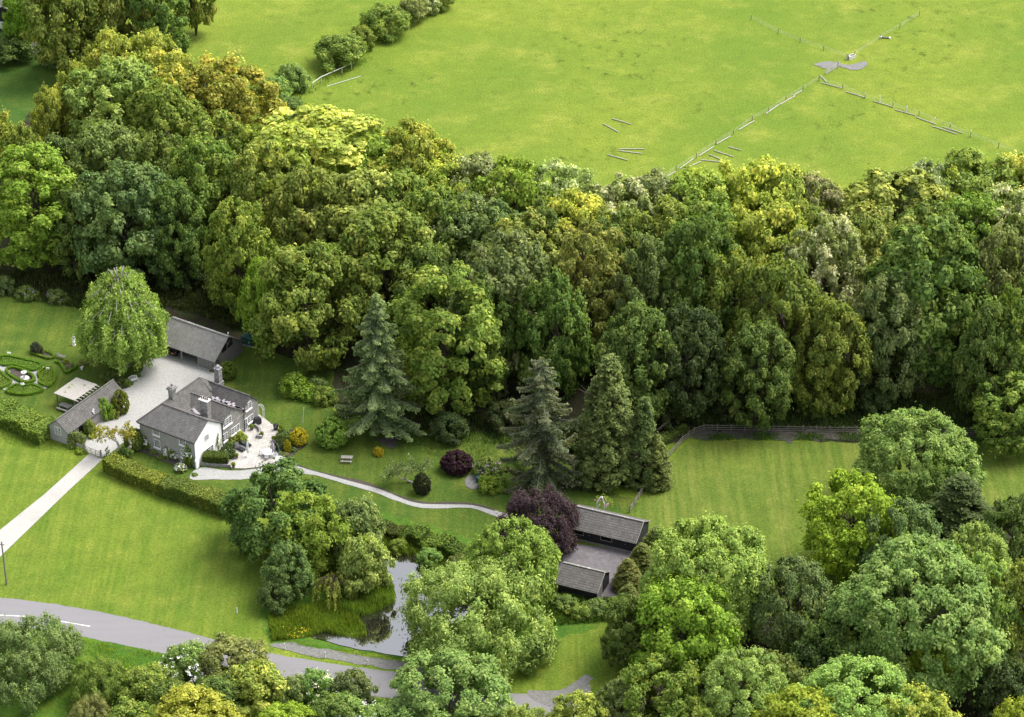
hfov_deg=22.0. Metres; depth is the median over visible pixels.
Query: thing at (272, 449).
cantilever parasol
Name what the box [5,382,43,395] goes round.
box bed
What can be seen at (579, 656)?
pondside lawn
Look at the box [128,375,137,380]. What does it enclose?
garden bench
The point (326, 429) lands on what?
clipped dome
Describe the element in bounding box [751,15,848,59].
wire fence
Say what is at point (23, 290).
shrub
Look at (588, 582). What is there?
stable
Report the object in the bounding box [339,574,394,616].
reeds
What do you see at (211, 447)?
glazed door
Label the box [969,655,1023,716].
tree
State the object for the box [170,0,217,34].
tree
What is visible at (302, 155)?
tree
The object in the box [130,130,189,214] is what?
tree
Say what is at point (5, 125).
tree
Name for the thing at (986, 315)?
tree
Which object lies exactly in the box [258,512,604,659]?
pond margin
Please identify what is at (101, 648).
rough verge grass
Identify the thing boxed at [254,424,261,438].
garden wall
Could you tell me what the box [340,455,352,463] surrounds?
picnic table
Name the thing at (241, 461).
patio
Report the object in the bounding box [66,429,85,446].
shrub
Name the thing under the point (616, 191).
tree
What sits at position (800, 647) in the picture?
tree
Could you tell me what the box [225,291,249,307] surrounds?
shrub
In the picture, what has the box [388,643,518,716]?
tree
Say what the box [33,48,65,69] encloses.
tree
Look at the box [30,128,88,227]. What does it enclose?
tree
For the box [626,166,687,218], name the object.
tree
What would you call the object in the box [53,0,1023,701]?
ground
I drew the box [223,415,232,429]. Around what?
window
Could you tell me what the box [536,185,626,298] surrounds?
tree
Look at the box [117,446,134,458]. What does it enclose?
shrub
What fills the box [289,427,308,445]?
shrub
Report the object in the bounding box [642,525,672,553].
yew bush
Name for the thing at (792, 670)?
tree
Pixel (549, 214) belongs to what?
tree
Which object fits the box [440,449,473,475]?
purple acer
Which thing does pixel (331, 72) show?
field fence
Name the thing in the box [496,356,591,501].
fir tree
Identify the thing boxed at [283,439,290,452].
clipped pillar
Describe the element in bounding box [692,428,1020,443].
bare fence strip
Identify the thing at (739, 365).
tree
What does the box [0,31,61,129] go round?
meadow
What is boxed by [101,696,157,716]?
tree
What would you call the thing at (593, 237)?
tree
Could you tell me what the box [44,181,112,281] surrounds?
tree
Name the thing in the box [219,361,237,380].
clipped bush
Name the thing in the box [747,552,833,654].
tree
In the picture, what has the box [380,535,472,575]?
reeds
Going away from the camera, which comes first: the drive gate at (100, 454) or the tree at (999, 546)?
the tree at (999, 546)
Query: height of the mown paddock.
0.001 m
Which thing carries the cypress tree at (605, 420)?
on the woodland floor
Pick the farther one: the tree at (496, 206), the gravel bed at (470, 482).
the tree at (496, 206)
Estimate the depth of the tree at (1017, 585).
358.73 m
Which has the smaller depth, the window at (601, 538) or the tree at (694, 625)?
the tree at (694, 625)
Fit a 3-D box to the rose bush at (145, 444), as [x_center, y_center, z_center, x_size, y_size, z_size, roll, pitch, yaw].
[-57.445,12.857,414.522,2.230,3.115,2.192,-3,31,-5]
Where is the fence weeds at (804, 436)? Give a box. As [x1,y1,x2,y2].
[698,431,1008,441]
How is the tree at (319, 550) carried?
on the pond margin
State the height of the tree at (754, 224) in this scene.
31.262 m
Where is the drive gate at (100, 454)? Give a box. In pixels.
[84,443,101,458]
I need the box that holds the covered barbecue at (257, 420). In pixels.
[253,416,261,424]
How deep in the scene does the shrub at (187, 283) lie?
457.26 m
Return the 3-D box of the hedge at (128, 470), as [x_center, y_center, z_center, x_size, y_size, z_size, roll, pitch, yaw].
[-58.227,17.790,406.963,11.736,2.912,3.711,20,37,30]
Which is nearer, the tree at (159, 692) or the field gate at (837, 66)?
the tree at (159, 692)
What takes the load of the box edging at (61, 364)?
on the garden lawn at (24, 325)
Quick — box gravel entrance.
[527,674,592,707]
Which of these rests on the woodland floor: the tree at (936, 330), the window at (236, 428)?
the tree at (936, 330)
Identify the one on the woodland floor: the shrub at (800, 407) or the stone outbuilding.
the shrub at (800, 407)
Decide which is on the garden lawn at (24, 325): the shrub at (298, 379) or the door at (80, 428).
the shrub at (298, 379)
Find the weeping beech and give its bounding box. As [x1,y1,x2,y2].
[73,264,170,375]
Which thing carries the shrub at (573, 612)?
on the pond margin
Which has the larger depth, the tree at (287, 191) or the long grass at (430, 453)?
the tree at (287, 191)
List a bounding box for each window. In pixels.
[54,426,60,435]
[152,429,159,437]
[153,439,160,449]
[178,439,185,447]
[222,338,232,352]
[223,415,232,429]
[223,432,228,443]
[231,423,239,436]
[245,401,252,412]
[247,413,252,424]
[572,530,583,535]
[600,536,611,541]
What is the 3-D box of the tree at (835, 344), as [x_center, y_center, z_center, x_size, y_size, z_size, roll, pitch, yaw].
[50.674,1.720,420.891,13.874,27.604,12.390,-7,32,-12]
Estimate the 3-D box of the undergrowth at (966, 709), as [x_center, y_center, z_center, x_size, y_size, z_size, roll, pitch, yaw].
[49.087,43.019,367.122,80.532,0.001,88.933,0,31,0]
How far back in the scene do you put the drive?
401.63 m
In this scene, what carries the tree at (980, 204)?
on the woodland floor
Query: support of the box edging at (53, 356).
on the garden lawn at (24, 325)
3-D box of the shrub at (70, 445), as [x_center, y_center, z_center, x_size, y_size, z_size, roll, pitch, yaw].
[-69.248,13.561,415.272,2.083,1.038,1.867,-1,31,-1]
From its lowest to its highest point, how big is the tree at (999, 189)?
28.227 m
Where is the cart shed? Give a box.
[161,316,243,370]
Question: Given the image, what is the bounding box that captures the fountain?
[20,370,28,380]
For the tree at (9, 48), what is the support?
on the meadow
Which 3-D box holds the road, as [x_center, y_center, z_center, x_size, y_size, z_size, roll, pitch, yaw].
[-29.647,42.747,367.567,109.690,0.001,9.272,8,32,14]
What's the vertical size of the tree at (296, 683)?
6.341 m
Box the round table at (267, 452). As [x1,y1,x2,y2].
[262,449,273,454]
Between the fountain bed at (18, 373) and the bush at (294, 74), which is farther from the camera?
the bush at (294, 74)
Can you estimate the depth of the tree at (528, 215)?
438.55 m
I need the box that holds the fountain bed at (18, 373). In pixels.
[10,369,31,379]
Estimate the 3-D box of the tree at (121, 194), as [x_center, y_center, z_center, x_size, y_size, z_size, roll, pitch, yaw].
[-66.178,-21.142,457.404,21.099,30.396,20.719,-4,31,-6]
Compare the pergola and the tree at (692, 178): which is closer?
the pergola
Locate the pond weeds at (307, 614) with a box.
[267,597,366,640]
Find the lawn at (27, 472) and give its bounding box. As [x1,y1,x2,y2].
[0,428,88,528]
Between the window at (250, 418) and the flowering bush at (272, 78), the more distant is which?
the flowering bush at (272, 78)
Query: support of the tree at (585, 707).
on the roadside verge at (58, 705)
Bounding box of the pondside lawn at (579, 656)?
[455,622,622,694]
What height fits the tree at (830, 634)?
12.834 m
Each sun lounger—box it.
[234,442,245,451]
[240,439,251,446]
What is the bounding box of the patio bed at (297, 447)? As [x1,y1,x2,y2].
[276,429,307,457]
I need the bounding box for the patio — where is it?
[229,414,284,468]
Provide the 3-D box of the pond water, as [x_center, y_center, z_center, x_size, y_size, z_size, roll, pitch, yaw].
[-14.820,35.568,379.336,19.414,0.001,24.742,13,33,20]
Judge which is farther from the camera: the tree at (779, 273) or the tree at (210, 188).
the tree at (210, 188)
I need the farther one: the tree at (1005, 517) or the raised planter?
the raised planter
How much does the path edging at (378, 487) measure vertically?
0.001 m
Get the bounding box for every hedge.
[0,397,56,445]
[102,451,165,495]
[157,473,240,518]
[202,450,229,463]
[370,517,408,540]
[397,523,482,559]
[660,423,690,445]
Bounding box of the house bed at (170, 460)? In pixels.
[138,447,191,467]
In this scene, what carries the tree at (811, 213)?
on the woodland floor
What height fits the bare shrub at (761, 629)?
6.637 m
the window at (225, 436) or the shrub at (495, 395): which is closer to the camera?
the window at (225, 436)
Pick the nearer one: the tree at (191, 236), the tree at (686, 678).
the tree at (686, 678)
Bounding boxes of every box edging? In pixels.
[31,350,55,359]
[54,359,77,373]
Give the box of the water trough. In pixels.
[846,53,855,59]
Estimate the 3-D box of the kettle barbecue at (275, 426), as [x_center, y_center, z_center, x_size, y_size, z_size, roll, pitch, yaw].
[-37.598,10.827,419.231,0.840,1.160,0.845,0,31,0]
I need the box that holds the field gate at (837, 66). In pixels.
[826,61,838,73]
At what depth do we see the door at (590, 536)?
392.34 m
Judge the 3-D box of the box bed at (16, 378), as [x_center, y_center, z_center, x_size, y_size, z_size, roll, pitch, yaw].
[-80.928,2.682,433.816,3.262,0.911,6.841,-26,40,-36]
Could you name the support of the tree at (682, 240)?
on the woodland floor
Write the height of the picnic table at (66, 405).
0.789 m
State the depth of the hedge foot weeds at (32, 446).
416.37 m
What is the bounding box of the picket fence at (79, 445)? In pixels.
[76,443,84,451]
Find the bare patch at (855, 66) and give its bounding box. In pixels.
[813,61,867,69]
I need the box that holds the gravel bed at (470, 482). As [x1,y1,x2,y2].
[465,475,479,489]
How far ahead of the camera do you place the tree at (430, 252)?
430.27 m
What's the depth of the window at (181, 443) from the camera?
409.67 m
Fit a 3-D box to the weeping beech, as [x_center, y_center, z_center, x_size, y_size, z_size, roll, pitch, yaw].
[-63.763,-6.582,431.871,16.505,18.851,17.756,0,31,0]
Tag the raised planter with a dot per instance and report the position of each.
(228, 465)
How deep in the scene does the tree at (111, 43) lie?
500.00 m
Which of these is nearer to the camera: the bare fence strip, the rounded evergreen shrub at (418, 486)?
the rounded evergreen shrub at (418, 486)
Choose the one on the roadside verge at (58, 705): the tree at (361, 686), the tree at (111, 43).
the tree at (361, 686)
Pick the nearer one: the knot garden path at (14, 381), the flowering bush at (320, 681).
the flowering bush at (320, 681)
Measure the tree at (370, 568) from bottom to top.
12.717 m
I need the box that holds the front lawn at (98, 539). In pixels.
[0,461,273,651]
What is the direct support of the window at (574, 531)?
in the stable at (610, 529)
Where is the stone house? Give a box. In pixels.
[136,365,257,468]
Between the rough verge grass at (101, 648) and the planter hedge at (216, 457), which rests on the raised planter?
the planter hedge at (216, 457)
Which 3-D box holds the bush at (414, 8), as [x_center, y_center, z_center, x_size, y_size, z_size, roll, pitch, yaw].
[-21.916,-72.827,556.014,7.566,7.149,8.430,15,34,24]
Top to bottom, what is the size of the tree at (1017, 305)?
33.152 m
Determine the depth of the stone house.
413.31 m
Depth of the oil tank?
441.63 m
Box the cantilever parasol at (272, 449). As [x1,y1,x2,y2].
[271,440,281,459]
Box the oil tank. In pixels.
[240,334,253,347]
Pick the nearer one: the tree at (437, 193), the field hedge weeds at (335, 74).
the tree at (437, 193)
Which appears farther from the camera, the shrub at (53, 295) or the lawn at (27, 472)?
the shrub at (53, 295)
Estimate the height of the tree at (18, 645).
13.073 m
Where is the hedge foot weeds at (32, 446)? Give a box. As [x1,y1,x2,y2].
[0,434,77,454]
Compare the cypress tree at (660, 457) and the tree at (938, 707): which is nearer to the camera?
the tree at (938, 707)
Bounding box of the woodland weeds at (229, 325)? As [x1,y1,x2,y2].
[172,288,249,333]
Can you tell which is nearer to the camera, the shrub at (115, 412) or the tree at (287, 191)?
the shrub at (115, 412)
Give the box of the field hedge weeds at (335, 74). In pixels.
[299,56,371,97]
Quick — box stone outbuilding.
[47,379,121,443]
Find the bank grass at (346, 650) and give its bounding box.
[286,640,400,661]
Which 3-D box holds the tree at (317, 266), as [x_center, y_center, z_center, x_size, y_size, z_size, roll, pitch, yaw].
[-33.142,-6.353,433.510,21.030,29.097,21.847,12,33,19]
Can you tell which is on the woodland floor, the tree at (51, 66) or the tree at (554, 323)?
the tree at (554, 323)
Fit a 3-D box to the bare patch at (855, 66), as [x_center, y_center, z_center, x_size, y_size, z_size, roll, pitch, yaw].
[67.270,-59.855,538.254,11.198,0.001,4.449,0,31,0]
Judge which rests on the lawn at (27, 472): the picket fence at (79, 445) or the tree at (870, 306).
the picket fence at (79, 445)
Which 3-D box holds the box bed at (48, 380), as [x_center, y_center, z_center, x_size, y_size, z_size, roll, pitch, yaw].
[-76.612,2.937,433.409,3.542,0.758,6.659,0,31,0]
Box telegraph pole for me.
[0,541,7,584]
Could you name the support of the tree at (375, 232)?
on the woodland floor
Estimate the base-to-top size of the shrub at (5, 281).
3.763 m
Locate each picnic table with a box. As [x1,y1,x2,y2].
[56,402,73,411]
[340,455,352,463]
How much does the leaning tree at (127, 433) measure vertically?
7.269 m
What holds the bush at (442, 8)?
on the ground at (675, 82)
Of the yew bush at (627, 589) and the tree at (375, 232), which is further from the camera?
the tree at (375, 232)
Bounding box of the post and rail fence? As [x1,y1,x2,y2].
[629,424,1023,512]
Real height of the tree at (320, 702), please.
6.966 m
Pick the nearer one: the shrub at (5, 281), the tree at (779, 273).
the tree at (779, 273)
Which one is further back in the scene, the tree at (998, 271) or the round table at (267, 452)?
the tree at (998, 271)
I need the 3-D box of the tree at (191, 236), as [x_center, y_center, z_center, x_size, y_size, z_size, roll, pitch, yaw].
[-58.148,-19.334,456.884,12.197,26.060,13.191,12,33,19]
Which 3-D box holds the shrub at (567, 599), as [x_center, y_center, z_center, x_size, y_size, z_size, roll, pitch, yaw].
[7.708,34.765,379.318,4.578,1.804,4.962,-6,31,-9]
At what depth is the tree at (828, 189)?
450.39 m
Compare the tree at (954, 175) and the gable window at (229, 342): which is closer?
the gable window at (229, 342)
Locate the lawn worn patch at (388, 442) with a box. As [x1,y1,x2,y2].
[373,433,401,448]
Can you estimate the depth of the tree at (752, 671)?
347.16 m
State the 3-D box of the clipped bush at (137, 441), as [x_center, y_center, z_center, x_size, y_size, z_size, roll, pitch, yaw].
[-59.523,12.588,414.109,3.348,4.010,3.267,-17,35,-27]
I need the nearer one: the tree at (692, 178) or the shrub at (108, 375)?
the shrub at (108, 375)
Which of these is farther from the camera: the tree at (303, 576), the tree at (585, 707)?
the tree at (303, 576)
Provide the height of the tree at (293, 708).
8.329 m
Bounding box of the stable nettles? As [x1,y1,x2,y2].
[536,590,611,625]
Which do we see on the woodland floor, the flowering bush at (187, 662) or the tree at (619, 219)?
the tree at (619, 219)
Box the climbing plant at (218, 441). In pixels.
[215,434,222,449]
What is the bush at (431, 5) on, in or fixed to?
on the ground at (675, 82)
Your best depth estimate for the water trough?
541.17 m
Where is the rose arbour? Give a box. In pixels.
[594,493,613,507]
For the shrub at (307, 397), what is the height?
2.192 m
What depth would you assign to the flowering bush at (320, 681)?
357.83 m
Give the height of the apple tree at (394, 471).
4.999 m
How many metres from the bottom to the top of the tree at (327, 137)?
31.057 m
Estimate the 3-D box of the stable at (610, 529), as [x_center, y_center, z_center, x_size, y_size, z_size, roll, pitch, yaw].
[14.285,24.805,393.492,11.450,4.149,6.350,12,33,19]
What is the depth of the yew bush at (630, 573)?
381.09 m
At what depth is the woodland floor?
435.22 m
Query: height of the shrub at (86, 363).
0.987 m
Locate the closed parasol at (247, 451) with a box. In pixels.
[246,442,250,457]
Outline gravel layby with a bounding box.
[270,642,423,674]
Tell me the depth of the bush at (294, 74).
525.24 m
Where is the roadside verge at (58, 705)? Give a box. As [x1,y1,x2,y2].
[0,627,490,716]
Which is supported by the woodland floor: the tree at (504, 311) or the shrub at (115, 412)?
the tree at (504, 311)
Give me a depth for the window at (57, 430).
415.71 m
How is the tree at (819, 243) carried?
on the woodland floor
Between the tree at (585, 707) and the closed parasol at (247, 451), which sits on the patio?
the closed parasol at (247, 451)
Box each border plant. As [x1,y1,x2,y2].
[149,449,157,453]
[156,454,166,459]
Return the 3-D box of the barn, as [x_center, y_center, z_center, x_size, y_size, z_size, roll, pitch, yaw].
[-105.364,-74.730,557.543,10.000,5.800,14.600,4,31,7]
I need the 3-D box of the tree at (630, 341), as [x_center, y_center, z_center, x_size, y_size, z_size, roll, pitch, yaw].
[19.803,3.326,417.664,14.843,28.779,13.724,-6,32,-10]
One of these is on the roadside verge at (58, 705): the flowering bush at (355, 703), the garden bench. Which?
the flowering bush at (355, 703)
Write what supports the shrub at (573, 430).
on the woodland floor
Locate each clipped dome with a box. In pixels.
[218,446,235,458]
[314,416,348,449]
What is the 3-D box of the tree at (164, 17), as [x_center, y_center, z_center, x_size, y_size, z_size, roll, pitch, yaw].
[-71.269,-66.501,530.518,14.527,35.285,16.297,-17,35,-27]
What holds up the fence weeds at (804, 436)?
on the bare fence strip
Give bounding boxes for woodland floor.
[0,51,1023,492]
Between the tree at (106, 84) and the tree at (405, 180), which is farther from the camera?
the tree at (106, 84)
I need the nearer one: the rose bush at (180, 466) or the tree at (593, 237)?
the rose bush at (180, 466)
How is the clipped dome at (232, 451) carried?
on the patio
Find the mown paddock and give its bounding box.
[631,439,1023,648]
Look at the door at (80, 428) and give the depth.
417.64 m
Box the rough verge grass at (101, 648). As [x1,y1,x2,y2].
[69,639,260,699]
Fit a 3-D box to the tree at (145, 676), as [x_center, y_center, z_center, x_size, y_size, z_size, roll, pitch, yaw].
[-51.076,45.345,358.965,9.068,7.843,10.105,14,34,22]
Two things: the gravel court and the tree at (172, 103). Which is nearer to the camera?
the gravel court
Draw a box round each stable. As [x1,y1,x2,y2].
[556,561,611,599]
[571,504,650,552]
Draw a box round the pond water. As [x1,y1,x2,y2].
[311,553,470,656]
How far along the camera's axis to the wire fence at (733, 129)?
510.80 m
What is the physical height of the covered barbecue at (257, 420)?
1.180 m
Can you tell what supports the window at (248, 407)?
in the stone house
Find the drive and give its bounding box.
[0,453,101,555]
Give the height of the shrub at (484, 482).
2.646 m
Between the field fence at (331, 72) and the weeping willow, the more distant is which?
the field fence at (331, 72)
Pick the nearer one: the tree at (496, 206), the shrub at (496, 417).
the shrub at (496, 417)
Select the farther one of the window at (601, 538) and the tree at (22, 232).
the tree at (22, 232)
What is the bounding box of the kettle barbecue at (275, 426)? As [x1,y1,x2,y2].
[273,423,277,430]
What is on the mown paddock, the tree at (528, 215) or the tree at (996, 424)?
the tree at (996, 424)
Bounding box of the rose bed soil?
[59,360,73,369]
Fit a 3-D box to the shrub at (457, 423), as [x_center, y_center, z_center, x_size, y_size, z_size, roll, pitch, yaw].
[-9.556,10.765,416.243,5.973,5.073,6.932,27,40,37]
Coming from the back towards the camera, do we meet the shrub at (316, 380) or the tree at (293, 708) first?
the shrub at (316, 380)
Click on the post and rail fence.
(773, 428)
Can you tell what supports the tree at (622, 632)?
on the undergrowth at (966, 709)
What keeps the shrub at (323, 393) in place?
on the garden lawn at (24, 325)
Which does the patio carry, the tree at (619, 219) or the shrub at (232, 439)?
the shrub at (232, 439)
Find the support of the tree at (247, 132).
on the woodland floor
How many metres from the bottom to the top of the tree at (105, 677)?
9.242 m
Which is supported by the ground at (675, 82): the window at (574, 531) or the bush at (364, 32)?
the bush at (364, 32)
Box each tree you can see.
[0,33,38,63]
[0,108,16,177]
[0,120,44,219]
[0,141,76,270]
[0,609,91,716]
[1,0,52,44]
[18,0,109,75]
[29,81,77,160]
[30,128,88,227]
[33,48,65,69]
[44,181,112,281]
[52,54,106,163]
[56,52,170,160]
[64,117,146,235]
[64,691,112,716]
[66,157,182,283]
[68,653,138,714]
[80,25,136,121]
[86,0,152,58]
[91,420,136,455]
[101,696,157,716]
[111,661,176,716]
[114,77,216,164]
[121,0,190,53]
[127,26,186,82]
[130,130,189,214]
[136,46,207,122]
[139,677,191,714]
[142,179,210,288]
[148,681,245,716]
[164,126,249,263]
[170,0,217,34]
[179,50,286,154]
[181,109,251,206]
[188,670,246,716]
[197,631,270,677]
[200,196,277,316]
[210,454,329,564]
[221,658,294,716]
[224,138,302,247]
[226,122,263,173]
[229,103,387,213]
[234,134,336,236]
[235,255,296,344]
[247,239,372,370]
[256,576,293,615]
[257,700,317,716]
[260,539,317,602]
[265,489,357,577]
[266,162,359,289]
[276,672,312,704]
[300,165,418,288]
[305,690,358,716]
[320,199,447,338]
[325,492,386,563]
[329,667,379,705]
[333,128,409,203]
[333,293,426,441]
[336,532,397,598]
[362,166,436,258]
[379,114,461,191]
[380,453,433,482]
[387,258,508,415]
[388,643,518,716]
[388,688,440,716]
[394,239,454,351]
[395,555,561,682]
[398,181,472,267]
[413,155,489,202]
[430,189,499,268]
[444,150,521,212]
[446,223,560,376]
[451,271,518,392]
[456,197,532,289]
[457,153,554,221]
[460,513,562,624]
[481,206,576,295]
[494,483,583,565]
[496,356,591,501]
[498,702,549,716]
[513,266,596,399]
[520,156,596,247]
[522,195,579,280]
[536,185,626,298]
[547,689,608,716]
[552,217,632,368]
[572,200,667,316]
[573,353,639,492]
[577,171,661,257]
[593,295,681,425]
[593,676,646,716]
[599,593,658,668]
[605,224,679,363]
[614,396,668,491]
[616,652,702,716]
[620,188,705,295]
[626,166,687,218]
[628,572,743,689]
[638,433,674,492]
[638,510,778,647]
[650,210,749,359]
[652,187,759,295]
[652,300,730,421]
[655,164,742,241]
[681,695,723,716]
[699,645,789,716]
[703,154,795,220]
[703,245,780,365]
[717,197,811,299]
[717,318,796,431]
[724,252,826,396]
[735,648,811,709]
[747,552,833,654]
[749,682,854,716]
[755,163,827,225]
[757,194,831,299]
[780,211,867,335]
[788,636,839,677]
[788,650,915,716]
[791,166,846,228]
[791,288,873,416]
[793,466,907,582]
[793,618,852,675]
[819,531,1014,707]
[822,198,901,292]
[823,182,850,216]
[831,163,969,274]
[838,601,879,641]
[845,271,930,403]
[847,401,986,510]
[853,494,944,597]
[862,215,996,388]
[876,677,964,716]
[890,158,953,223]
[895,195,973,315]
[905,642,962,682]
[909,157,961,223]
[921,146,1023,236]
[921,471,994,555]
[932,518,1012,593]
[934,190,1010,296]
[935,549,1023,658]
[951,297,1023,413]
[959,223,1023,363]
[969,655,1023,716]
[970,181,1023,274]
[970,370,1023,457]
[979,492,1023,578]
[981,150,1023,224]
[984,212,1023,289]
[986,276,1023,411]
[987,556,1023,662]
[992,695,1023,716]
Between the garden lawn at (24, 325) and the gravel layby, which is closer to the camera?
the gravel layby
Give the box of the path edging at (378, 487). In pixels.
[297,464,494,510]
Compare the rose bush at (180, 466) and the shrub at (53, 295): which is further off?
the shrub at (53, 295)
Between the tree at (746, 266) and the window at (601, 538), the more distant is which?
the tree at (746, 266)
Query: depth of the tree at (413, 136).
464.21 m
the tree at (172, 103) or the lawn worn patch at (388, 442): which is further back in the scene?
the tree at (172, 103)
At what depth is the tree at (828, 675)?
343.59 m
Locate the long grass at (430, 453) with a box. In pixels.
[393,430,527,470]
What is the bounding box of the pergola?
[54,377,99,405]
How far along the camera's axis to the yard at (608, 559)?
389.44 m
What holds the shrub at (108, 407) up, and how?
on the gravel court
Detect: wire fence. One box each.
[665,75,819,173]
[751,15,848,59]
[819,76,1023,152]
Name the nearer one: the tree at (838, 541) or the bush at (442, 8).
the tree at (838, 541)
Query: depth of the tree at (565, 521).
385.97 m
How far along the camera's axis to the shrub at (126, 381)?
430.67 m
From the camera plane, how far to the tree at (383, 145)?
464.36 m
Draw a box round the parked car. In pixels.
[168,347,180,355]
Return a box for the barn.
[0,0,18,30]
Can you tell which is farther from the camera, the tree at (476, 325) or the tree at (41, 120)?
the tree at (41, 120)
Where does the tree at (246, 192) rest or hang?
on the woodland floor
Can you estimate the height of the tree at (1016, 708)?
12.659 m
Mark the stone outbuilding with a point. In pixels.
(75, 417)
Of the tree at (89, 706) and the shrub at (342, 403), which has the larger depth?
the shrub at (342, 403)
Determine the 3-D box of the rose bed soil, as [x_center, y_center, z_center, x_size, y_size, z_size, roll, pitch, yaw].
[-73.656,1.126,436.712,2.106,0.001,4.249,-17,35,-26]
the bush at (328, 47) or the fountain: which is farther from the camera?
the bush at (328, 47)
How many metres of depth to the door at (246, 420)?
418.97 m
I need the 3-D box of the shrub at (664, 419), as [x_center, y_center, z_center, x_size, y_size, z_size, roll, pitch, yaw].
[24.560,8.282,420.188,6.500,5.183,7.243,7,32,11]
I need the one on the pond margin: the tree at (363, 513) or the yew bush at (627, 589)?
the tree at (363, 513)
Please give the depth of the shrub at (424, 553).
387.25 m
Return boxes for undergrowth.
[0,268,249,331]
[336,361,576,459]
[618,497,1023,716]
[681,389,1023,430]
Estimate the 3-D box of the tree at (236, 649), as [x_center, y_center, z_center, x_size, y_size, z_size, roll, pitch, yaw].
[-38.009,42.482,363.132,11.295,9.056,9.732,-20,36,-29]
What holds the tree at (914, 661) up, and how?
on the undergrowth at (966, 709)
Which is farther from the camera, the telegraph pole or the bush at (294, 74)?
the bush at (294, 74)
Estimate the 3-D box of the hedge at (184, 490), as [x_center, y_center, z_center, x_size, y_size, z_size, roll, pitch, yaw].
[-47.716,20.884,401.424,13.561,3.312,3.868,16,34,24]
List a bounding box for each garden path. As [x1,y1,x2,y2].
[0,365,46,389]
[190,461,534,527]
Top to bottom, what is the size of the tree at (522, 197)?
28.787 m
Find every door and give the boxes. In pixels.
[78,425,83,433]
[198,357,203,365]
[202,444,213,452]
[206,360,213,369]
[243,418,247,429]
[588,533,594,542]
[623,542,630,550]
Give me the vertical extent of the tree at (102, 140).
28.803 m
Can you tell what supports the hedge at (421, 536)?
on the pond margin
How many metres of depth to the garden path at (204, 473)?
407.75 m
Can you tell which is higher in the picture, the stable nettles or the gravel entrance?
the stable nettles
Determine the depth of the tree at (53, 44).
524.37 m
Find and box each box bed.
[0,354,42,370]
[0,370,12,388]
[5,365,35,383]
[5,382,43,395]
[37,365,56,387]
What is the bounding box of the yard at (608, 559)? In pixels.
[556,542,631,601]
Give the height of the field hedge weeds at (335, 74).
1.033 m
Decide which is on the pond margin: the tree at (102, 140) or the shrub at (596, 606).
the shrub at (596, 606)
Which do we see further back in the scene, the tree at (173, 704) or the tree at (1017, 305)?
the tree at (1017, 305)
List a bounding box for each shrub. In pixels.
[0,274,16,295]
[14,284,39,302]
[29,341,43,353]
[45,288,69,305]
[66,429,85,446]
[67,442,75,448]
[75,447,86,454]
[76,358,89,366]
[83,419,96,436]
[87,432,96,438]
[98,396,114,421]
[99,367,125,382]
[107,409,119,419]
[111,375,128,388]
[117,379,131,386]
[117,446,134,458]
[151,256,182,291]
[177,258,207,291]
[202,272,230,299]
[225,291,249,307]
[225,441,234,447]
[228,436,239,443]
[235,430,248,442]
[273,432,287,441]
[274,439,283,451]
[278,371,314,400]
[280,430,289,438]
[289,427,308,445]
[300,388,314,403]
[309,376,327,387]
[310,385,338,407]
[335,401,353,418]
[373,446,383,456]
[388,536,408,555]
[412,471,431,495]
[415,547,443,567]
[428,410,470,446]
[443,552,464,567]
[468,374,510,406]
[472,456,508,476]
[477,473,504,495]
[484,397,521,435]
[495,474,507,487]
[551,592,581,610]
[557,416,594,452]
[563,600,595,621]
[580,596,610,618]
[607,595,625,605]
[657,401,684,431]
[712,387,749,423]
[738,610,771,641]
[758,389,792,417]
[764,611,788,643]
[795,387,834,419]
[856,386,891,416]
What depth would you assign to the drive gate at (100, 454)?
412.99 m
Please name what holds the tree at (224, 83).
on the woodland floor
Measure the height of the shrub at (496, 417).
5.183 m
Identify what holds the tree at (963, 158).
on the woodland floor
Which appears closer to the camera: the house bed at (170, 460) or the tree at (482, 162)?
the house bed at (170, 460)
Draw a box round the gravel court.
[85,352,214,456]
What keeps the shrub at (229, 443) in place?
on the patio
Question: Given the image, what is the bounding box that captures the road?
[0,598,626,716]
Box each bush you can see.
[111,389,129,414]
[122,428,142,450]
[142,435,150,449]
[158,638,210,684]
[163,446,172,458]
[171,450,178,460]
[175,463,186,472]
[181,444,193,466]
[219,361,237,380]
[256,75,288,98]
[259,73,292,108]
[274,62,311,92]
[275,95,304,117]
[301,667,333,705]
[307,31,367,72]
[321,690,367,716]
[350,24,377,50]
[356,2,412,42]
[356,698,396,716]
[397,0,429,23]
[421,0,442,15]
[435,0,454,11]
[611,558,641,593]
[617,584,639,606]
[629,542,653,574]
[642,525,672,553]
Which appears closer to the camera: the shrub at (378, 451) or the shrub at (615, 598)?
the shrub at (615, 598)
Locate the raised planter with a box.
[201,459,230,467]
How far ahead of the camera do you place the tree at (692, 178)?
447.33 m
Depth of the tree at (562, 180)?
453.25 m
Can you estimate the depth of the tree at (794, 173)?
450.62 m
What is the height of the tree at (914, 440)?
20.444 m
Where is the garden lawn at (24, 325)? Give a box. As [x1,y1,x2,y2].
[0,295,637,542]
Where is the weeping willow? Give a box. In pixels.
[311,572,357,610]
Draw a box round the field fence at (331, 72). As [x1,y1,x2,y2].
[312,63,359,88]
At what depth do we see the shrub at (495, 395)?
424.88 m
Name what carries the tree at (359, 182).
on the woodland floor
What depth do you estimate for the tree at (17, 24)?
536.46 m
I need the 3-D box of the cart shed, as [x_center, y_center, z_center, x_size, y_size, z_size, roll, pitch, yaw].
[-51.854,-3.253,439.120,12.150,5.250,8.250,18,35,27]
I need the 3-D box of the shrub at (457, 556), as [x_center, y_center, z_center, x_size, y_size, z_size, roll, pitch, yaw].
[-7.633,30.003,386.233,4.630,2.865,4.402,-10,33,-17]
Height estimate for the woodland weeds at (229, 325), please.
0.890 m

